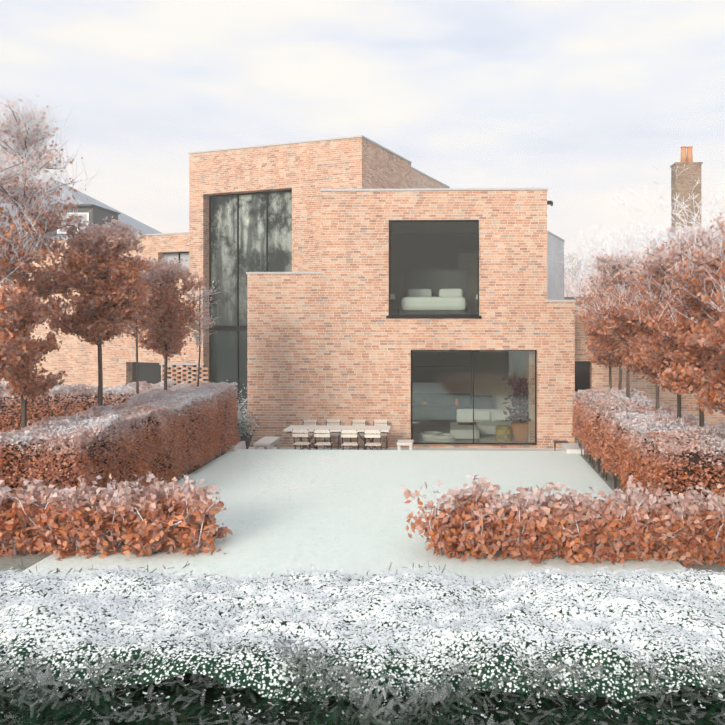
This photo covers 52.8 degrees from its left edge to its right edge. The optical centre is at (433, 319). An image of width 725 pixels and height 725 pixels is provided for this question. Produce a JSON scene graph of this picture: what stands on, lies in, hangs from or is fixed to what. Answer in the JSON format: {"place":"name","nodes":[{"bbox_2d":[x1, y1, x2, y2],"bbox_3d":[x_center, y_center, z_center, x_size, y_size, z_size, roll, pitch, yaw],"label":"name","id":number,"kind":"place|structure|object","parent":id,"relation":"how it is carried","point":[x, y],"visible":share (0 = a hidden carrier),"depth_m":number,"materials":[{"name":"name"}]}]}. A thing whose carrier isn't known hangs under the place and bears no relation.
{"place":"outdoors","nodes":[
{"label":"outdoors","id":0,"kind":"place"},
{"bbox_2d":[0,92,218,428],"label":"trees","id":1,"kind":"object","parent":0,"point":[11,354],"depth_m":13.46,"materials":[{"name":"brown plant"}]},
{"bbox_2d":[0,452,226,572],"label":"soil","id":2,"kind":"structure","parent":0,"point":[31,560],"depth_m":10.23,"materials":[{"name":"brown soil"}]},
{"bbox_2d":[0,381,239,506],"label":"hedge","id":3,"kind":"object","parent":2,"relation":"on","point":[84,439],"depth_m":13.03,"materials":[{"name":"brown plant"}]},
{"bbox_2d":[236,433,253,448],"bbox_3d":[-5.315,3.152,19.623,0.880,1.200,0.880,0,0,2],"label":"planter","id":4,"kind":"object","parent":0,"point":[246,439],"depth_m":19.47,"materials":[{"name":"grey"}]},
{"bbox_2d":[20,449,685,581],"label":"lawn","id":5,"kind":"structure","parent":0,"point":[293,506],"depth_m":12.67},
{"bbox_2d":[23,449,681,578],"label":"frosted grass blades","id":6,"kind":"object","parent":5,"relation":"on","point":[357,464],"depth_m":13.39,"materials":[{"name":"white plant"}]},
{"bbox_2d":[0,0,724,580],"label":"sky","id":7,"kind":"structure","parent":0,"point":[577,100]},
{"bbox_2d":[248,447,560,450],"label":"terrace","id":8,"kind":"structure","parent":0,"point":[461,449],"depth_m":20.94,"materials":[{"name":"concrete"}]},
{"bbox_2d":[218,441,245,451],"bbox_3d":[-5.360,3.492,18.974,0.650,0.520,1.000,0,0,2],"label":"step","id":9,"kind":"object","parent":8,"relation":"on","point":[241,445],"depth_m":18.79,"materials":[{"name":"concrete"}]},
{"bbox_2d":[237,401,260,436],"bbox_3d":[-5.356,2.696,19.521,1.304,0.950,1.418,0,0,2],"label":"planter shrub","id":10,"kind":"object","parent":8,"relation":"on","point":[243,421],"depth_m":19.59,"materials":[{"name":"plant"}]},
{"bbox_2d":[253,436,280,448],"bbox_3d":[-4.537,3.518,19.849,0.460,0.460,1.150,0,0,2],"label":"bench","id":11,"kind":"object","parent":8,"relation":"on","point":[271,441],"depth_m":19.71,"materials":[{"name":"beige wood"}]},
{"bbox_2d":[292,429,310,449],"bbox_3d":[-3.497,3.319,19.310,0.420,0.867,0.559,0,0,2],"label":"chair","id":12,"kind":"object","parent":8,"relation":"on","point":[300,435],"depth_m":19.12,"materials":[{"name":"brown wood"}]},
{"bbox_2d":[300,419,317,449],"bbox_3d":[-3.571,3.319,20.842,0.420,0.867,0.559,0,0,2],"label":"chair","id":13,"kind":"object","parent":8,"relation":"on","point":[312,422],"depth_m":21.02,"materials":[{"name":"brown wood"}]},
{"bbox_2d":[314,429,332,449],"bbox_3d":[-2.919,3.319,19.252,0.420,0.867,0.559,0,0,2],"label":"chair","id":14,"kind":"object","parent":8,"relation":"on","point":[321,435],"depth_m":19.06,"materials":[{"name":"brown wood"}]},
{"bbox_2d":[324,419,340,447],"bbox_3d":[-2.901,3.319,20.874,0.420,0.867,0.559,0,0,2],"label":"chair","id":15,"kind":"object","parent":8,"relation":"on","point":[334,420],"depth_m":21.05,"materials":[{"name":"brown wood"}]},
{"bbox_2d":[283,425,390,449],"bbox_3d":[-2.620,3.372,20.039,2.860,0.766,0.920,0,0,2],"label":"dining table","id":16,"kind":"object","parent":8,"relation":"on","point":[335,428],"depth_m":19.92,"materials":[{"name":"pale wood"},{"name":"dark metal"}]},
{"bbox_2d":[341,430,358,449],"bbox_3d":[-2.197,3.319,19.208,0.420,0.867,0.559,0,0,2],"label":"chair","id":17,"kind":"object","parent":8,"relation":"on","point":[348,436],"depth_m":19.02,"materials":[{"name":"brown wood"}]},
{"bbox_2d":[350,419,365,448],"bbox_3d":[-2.155,3.319,20.819,0.420,0.867,0.559,0,0,2],"label":"chair","id":18,"kind":"object","parent":8,"relation":"on","point":[359,423],"depth_m":21.00,"materials":[{"name":"brown wood"}]},
{"bbox_2d":[364,430,381,449],"bbox_3d":[-1.584,3.319,19.190,0.420,0.867,0.559,0,0,2],"label":"chair","id":19,"kind":"object","parent":8,"relation":"on","point":[377,434],"depth_m":19.00,"materials":[{"name":"white wood"}]},
{"bbox_2d":[372,419,387,449],"bbox_3d":[-1.521,3.319,20.791,0.420,0.867,0.559,0,0,2],"label":"chair","id":20,"kind":"object","parent":8,"relation":"on","point":[380,421],"depth_m":20.96,"materials":[{"name":"brown wood"}]},
{"bbox_2d":[397,440,413,449],"bbox_3d":[-0.759,3.528,19.731,0.420,0.440,0.550,0,0,2],"label":"stool","id":21,"kind":"object","parent":8,"relation":"on","point":[400,443],"depth_m":19.50,"materials":[{"name":"beige wood"}]},
{"bbox_2d":[553,440,568,450],"bbox_3d":[3.495,3.541,19.800,0.380,0.425,0.360,0,0,2],"label":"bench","id":22,"kind":"object","parent":8,"relation":"on","point":[556,441],"depth_m":19.82,"materials":[{"name":"brown metal"}]},
{"bbox_2d":[570,199,724,426],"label":"pleached tree","id":23,"kind":"object","parent":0,"point":[686,373],"depth_m":12.41,"materials":[{"name":"brown plant"}]},
{"bbox_3d":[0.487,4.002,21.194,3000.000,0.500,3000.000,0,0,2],"label":"ground","id":24,"kind":"structure","parent":0,"visible":0},
{"bbox_2d":[0,180,160,286],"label":"roof","id":25,"kind":"structure","parent":24,"relation":"on","point":[84,197],"depth_m":41.12,"materials":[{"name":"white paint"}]},
{"bbox_2d":[39,204,119,234],"bbox_3d":[-17.564,-4.735,35.960,2.800,1.525,2.900,0,0,2],"label":"dormer window","id":26,"kind":"structure","parent":25,"relation":"on","point":[94,217],"depth_m":34.75,"materials":[{"name":"grey metal"}]},
{"bbox_2d":[0,379,174,466],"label":"hedge","id":27,"kind":"object","parent":24,"relation":"on","point":[70,389],"depth_m":17.91,"materials":[{"name":"brown plant"}]},
{"bbox_2d":[3,234,188,389],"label":"house wing","id":28,"kind":"structure","parent":24,"relation":"on","point":[82,352],"depth_m":30.47,"materials":[{"name":"brick"}]},
{"bbox_2d":[48,232,188,240],"bbox_3d":[-13.523,-3.478,33.181,10.480,0.060,5.260,0,0,20],"label":"wall coping","id":29,"kind":"object","parent":28,"relation":"on","point":[152,234],"depth_m":29.41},
{"bbox_2d":[132,252,188,392],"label":"wing windows","id":30,"kind":"structure","parent":28,"relation":"attached to","point":[156,369],"depth_m":30.04,"materials":[{"name":"grey glass"}]},
{"bbox_2d":[0,471,232,560],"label":"hedge","id":31,"kind":"object","parent":24,"relation":"on","point":[8,527],"depth_m":10.39,"materials":[{"name":"brown plant"}]},
{"bbox_2d":[159,363,208,388],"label":"brick screen wall","id":32,"kind":"structure","parent":24,"relation":"on","point":[172,368],"depth_m":24.02,"materials":[{"name":"orange brick"}]},
{"bbox_2d":[208,378,246,428],"bbox_3d":[-6.335,2.816,24.689,4.003,1.914,2.507,0,0,2],"label":"plant","id":33,"kind":"object","parent":24,"relation":"on","point":[241,405],"depth_m":24.58,"materials":[{"name":"grey plant"}]},
{"bbox_2d":[189,137,410,380],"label":"brick wall","id":34,"kind":"structure","parent":24,"relation":"on","point":[332,158],"depth_m":27.23,"materials":[{"name":"brick"}]},
{"bbox_2d":[209,190,291,414],"bbox_3d":[-7.001,-0.583,28.066,4.000,8.670,0.120,0,0,20],"label":"tall window","id":35,"kind":"structure","parent":34,"relation":"attached to","point":[232,259],"depth_m":28.30,"materials":[{"name":"grey glass"}]},
{"bbox_2d":[188,135,411,162],"bbox_3d":[-5.279,-6.578,29.489,7.610,0.060,4.710,0,0,20],"label":"roof coping","id":36,"kind":"object","parent":34,"relation":"on","point":[368,139],"depth_m":27.31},
{"bbox_2d":[0,673,724,724],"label":"yew hedge","id":37,"kind":"object","parent":24,"relation":"on","point":[600,703],"depth_m":3.25,"materials":[{"name":"green plant"}]},
{"bbox_2d":[0,569,724,701],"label":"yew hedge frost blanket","id":38,"kind":"object","parent":37,"relation":"on","point":[225,673],"visible":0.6,"depth_m":3.57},
{"bbox_2d":[0,565,724,722],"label":"yew hedge rime","id":39,"kind":"object","parent":37,"relation":"on","point":[190,632],"visible":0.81,"depth_m":3.80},
{"bbox_2d":[0,559,724,724],"bbox_3d":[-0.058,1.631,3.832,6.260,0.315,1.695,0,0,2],"label":"yew hedge sprays","id":40,"kind":"object","parent":37,"relation":"on","point":[248,722],"visible":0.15,"depth_m":3.14,"materials":[{"name":"green plant"}]},
{"bbox_2d":[247,190,574,448],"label":"house block","id":41,"kind":"structure","parent":24,"relation":"on","point":[443,334],"depth_m":21.26,"materials":[{"name":"orange brick"}]},
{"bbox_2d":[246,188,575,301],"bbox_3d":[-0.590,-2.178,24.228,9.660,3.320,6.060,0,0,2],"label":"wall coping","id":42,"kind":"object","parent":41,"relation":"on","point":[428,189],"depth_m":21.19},
{"bbox_2d":[386,220,480,317],"bbox_3d":[0.018,-1.483,21.238,2.780,2.870,0.180,0,0,2],"label":"bedroom window","id":43,"kind":"structure","parent":41,"relation":"attached to","point":[417,315],"depth_m":21.27,"materials":[{"name":"black"}]},
{"bbox_2d":[390,222,477,313],"bbox_3d":[0.110,-1.438,24.209,5.690,3.580,5.085,0,0,2],"label":"room interior","id":44,"kind":"object","parent":41,"relation":"on","point":[420,262],"depth_m":26.71,"materials":[{"name":"beige"}]},
{"bbox_2d":[390,270,477,313],"bbox_3d":[0.043,-0.660,23.026,3.350,2.025,2.665,0,0,2],"label":"bed","id":45,"kind":"object","parent":44,"relation":"on","point":[450,296],"depth_m":23.93,"materials":[{"name":"fabric"}]},
{"bbox_2d":[411,350,535,444],"bbox_3d":[1.196,2.282,21.472,3.700,2.800,0.100,0,0,2],"label":"window","id":46,"kind":"structure","parent":41,"relation":"attached to","point":[473,411],"depth_m":21.48,"materials":[{"name":"black"}]},
{"bbox_2d":[411,169,447,187],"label":"house block","id":47,"kind":"structure","parent":24,"relation":"on","point":[432,184],"depth_m":31.73,"materials":[{"name":"brick"}]},
{"bbox_2d":[411,167,449,187],"bbox_3d":[-3.618,-6.398,34.008,7.560,0.060,4.980,0,0,20],"label":"roof coping","id":48,"kind":"object","parent":47,"relation":"on","point":[430,177],"depth_m":32.69,"materials":[{"name":"grey metal"}]},
{"bbox_2d":[412,351,529,442],"bbox_3d":[0.110,2.275,24.209,5.690,2.955,5.085,0,0,2],"label":"living room interior","id":49,"kind":"object","parent":24,"relation":"on","point":[432,366],"depth_m":26.65,"materials":[{"name":"white paint"}]},
{"bbox_2d":[420,431,454,441],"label":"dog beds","id":50,"kind":"object","parent":49,"relation":"on","point":[436,439],"depth_m":21.99,"materials":[{"name":"fabric"}]},
{"bbox_2d":[450,409,518,441],"bbox_3d":[1.696,3.295,22.747,2.320,0.775,1.880,0,0,2],"label":"sofa","id":51,"kind":"object","parent":49,"relation":"on","point":[480,428],"depth_m":23.30,"materials":[{"name":"fabric"}]},
{"bbox_2d":[495,425,510,441],"bbox_3d":[2.135,3.460,22.093,0.480,0.445,0.480,0,0,2],"label":"pouf","id":52,"kind":"object","parent":49,"relation":"on","point":[502,432],"depth_m":21.89,"materials":[{"name":"yellow fabric"}]},
{"bbox_2d":[510,407,528,441],"bbox_3d":[2.662,3.032,21.977,0.640,1.300,0.640,0,0,2],"label":"plant pot","id":53,"kind":"object","parent":49,"relation":"on","point":[525,427],"depth_m":21.75,"materials":[{"name":"ceramic"}]},
{"bbox_2d":[499,376,532,422],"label":"plant leaves","id":54,"kind":"object","parent":53,"relation":"on","point":[520,398],"depth_m":21.89,"materials":[{"name":"grey plant"}]},
{"bbox_2d":[547,232,563,299],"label":"wall","id":55,"kind":"structure","parent":24,"relation":"on","point":[554,267],"depth_m":29.97,"materials":[{"name":"white paint"}]},
{"bbox_2d":[547,230,564,241],"bbox_3d":[2.157,-3.478,30.421,5.730,0.060,5.660,0,0,20],"label":"roof coping","id":56,"kind":"object","parent":55,"relation":"on","point":[555,235],"depth_m":30.02,"materials":[{"name":"grey metal"}]},
{"bbox_2d":[561,443,588,454],"bbox_3d":[3.759,3.502,18.641,0.800,0.500,0.900,0,0,2],"label":"step","id":57,"kind":"object","parent":24,"relation":"on","point":[574,447],"depth_m":18.45,"materials":[{"name":"concrete"}]},
{"bbox_2d":[564,268,600,304],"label":"bare trees","id":58,"kind":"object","parent":24,"relation":"on","point":[565,292],"depth_m":59.80,"materials":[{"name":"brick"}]},
{"bbox_2d":[558,164,724,300],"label":"bare trees","id":59,"kind":"object","parent":24,"relation":"on","point":[617,241],"depth_m":39.17,"materials":[{"name":"white plant"}]},
{"bbox_2d":[575,307,724,439],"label":"brick wall","id":60,"kind":"structure","parent":24,"relation":"on","point":[670,399],"depth_m":22.52,"materials":[{"name":"orange brick"}]},
{"bbox_2d":[575,361,589,391],"bbox_3d":[4.590,1.872,22.860,0.700,1.160,0.075,0,0,2],"label":"wing window","id":61,"kind":"structure","parent":60,"relation":"on","point":[582,377],"depth_m":22.87,"materials":[{"name":"black glass"}]},
{"bbox_2d":[580,455,724,574],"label":"soil","id":62,"kind":"structure","parent":24,"relation":"on","point":[610,484],"depth_m":14.36,"materials":[{"name":"brown soil"}]},
{"bbox_2d":[400,474,724,567],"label":"hedge","id":63,"kind":"object","parent":62,"relation":"on","point":[676,552],"depth_m":10.09,"materials":[{"name":"brown plant"}]},
{"bbox_2d":[571,385,724,509],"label":"hedge","id":64,"kind":"object","parent":62,"relation":"on","point":[705,440],"depth_m":12.46,"materials":[{"name":"brown plant"}]},
{"bbox_2d":[653,230,716,252],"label":"neighbour","id":65,"kind":"structure","parent":24,"relation":"on","point":[675,237],"depth_m":41.74,"materials":[{"name":"brick"}]},
{"bbox_2d":[671,146,702,233],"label":"chimney","id":66,"kind":"object","parent":65,"relation":"on","point":[693,171],"depth_m":41.82,"materials":[{"name":"brick"}]}
]}

